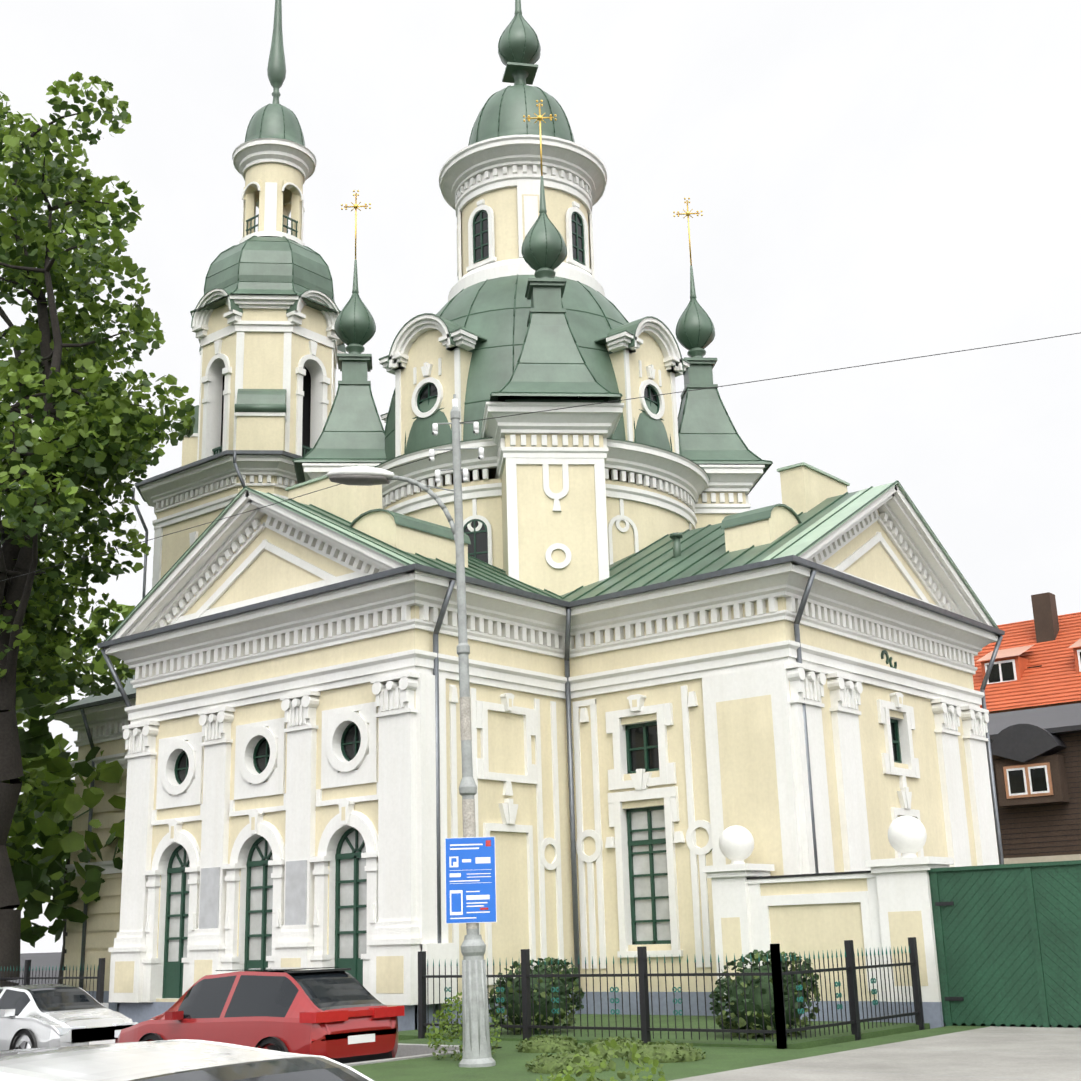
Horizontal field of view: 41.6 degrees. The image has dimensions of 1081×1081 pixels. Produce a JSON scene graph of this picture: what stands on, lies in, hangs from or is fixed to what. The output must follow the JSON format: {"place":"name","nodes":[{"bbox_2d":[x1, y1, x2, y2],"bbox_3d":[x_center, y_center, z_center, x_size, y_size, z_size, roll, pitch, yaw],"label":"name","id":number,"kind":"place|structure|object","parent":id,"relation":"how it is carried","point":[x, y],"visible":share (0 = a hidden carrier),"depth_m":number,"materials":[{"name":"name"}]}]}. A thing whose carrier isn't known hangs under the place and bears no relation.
{"place":"outdoors","nodes":[
{"label":"outdoors","id":0,"kind":"place"},
{"bbox_2d":[8,952,61,984],"bbox_3d":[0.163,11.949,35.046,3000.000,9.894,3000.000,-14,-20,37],"label":"ground","id":1,"kind":"structure","parent":0,"point":[44,960],"depth_m":322.57,"materials":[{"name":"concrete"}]},
{"bbox_2d":[0,984,137,1050],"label":"white car","id":2,"kind":"object","parent":1,"relation":"on","point":[45,1015],"visible":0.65,"depth_m":25.17,"materials":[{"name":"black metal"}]},
{"bbox_2d":[0,71,194,986],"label":"oak tree","id":3,"kind":"object","parent":1,"relation":"on","point":[90,433],"visible":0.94,"depth_m":36.98,"materials":[{"name":"green plant"}]},
{"bbox_2d":[0,1039,373,1080],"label":"white sedan car","id":4,"kind":"object","parent":1,"relation":"on","point":[182,1060],"visible":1,"depth_m":4.87,"materials":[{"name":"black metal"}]},
{"bbox_2d":[115,967,404,1063],"bbox_3d":[-4.372,7.318,21.500,4.808,1.624,2.190,-14,-20,37],"label":"red hatchback car","id":5,"kind":"object","parent":1,"relation":"on","point":[341,1015],"visible":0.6,"depth_m":20.37,"materials":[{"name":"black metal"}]},
{"bbox_2d":[51,462,1004,1030],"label":"church","id":6,"kind":"structure","parent":1,"relation":"on","point":[273,726],"depth_m":29.31,"materials":[{"name":"yellow paint"}]},
{"bbox_2d":[132,0,345,598],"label":"bell tower","id":7,"kind":"structure","parent":6,"relation":"on","point":[265,312],"depth_m":45.59,"materials":[{"name":"yellow paint"}]},
{"bbox_2d":[292,0,772,595],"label":"church dome","id":8,"kind":"structure","parent":6,"relation":"on","point":[526,318],"depth_m":36.35,"materials":[{"name":"green metal"}]},
{"bbox_2d":[425,950,820,1080],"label":"bushes","id":9,"kind":"object","parent":1,"relation":"on","point":[592,1058],"visible":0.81,"depth_m":21.13,"materials":[{"name":"green plant"}]},
{"bbox_2d":[973,592,1080,863],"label":"background houses","id":10,"kind":"structure","parent":1,"relation":"on","point":[1033,694],"depth_m":42.81,"materials":[{"name":"brown wood"}]},
{"bbox_2d":[0,0,1080,953],"label":"sky","id":11,"kind":"structure","parent":0,"point":[871,181],"materials":[{"name":"white"}]},
{"bbox_2d":[345,1014,1080,1080],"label":"grass","id":12,"kind":"structure","parent":0,"point":[913,1052],"depth_m":18.62,"materials":[{"name":"green plant"}]},
{"bbox_2d":[326,394,496,1067],"bbox_3d":[-1.855,2.430,19.819,2.426,9.405,0.474,-4,-16,7],"label":"street lamp post","id":13,"kind":"object","parent":12,"relation":"on","point":[470,875],"visible":1,"depth_m":19.11,"materials":[{"name":"metal"}]},
{"bbox_2d":[1,332,1080,580],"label":"overhead wires","id":14,"kind":"object","parent":13,"relation":"attached to","point":[549,410],"visible":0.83,"depth_m":20.46,"materials":[{"name":"black metal"}]},
{"bbox_2d":[0,937,924,1048],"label":"iron fence","id":15,"kind":"object","parent":12,"relation":"on","point":[781,1031],"visible":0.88,"depth_m":21.62,"materials":[{"name":"black metal"}]},
{"bbox_2d":[702,816,1080,1028],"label":"yard wall and gate","id":16,"kind":"structure","parent":12,"relation":"on","point":[998,945],"depth_m":23.65,"materials":[{"name":"yellow paint"}]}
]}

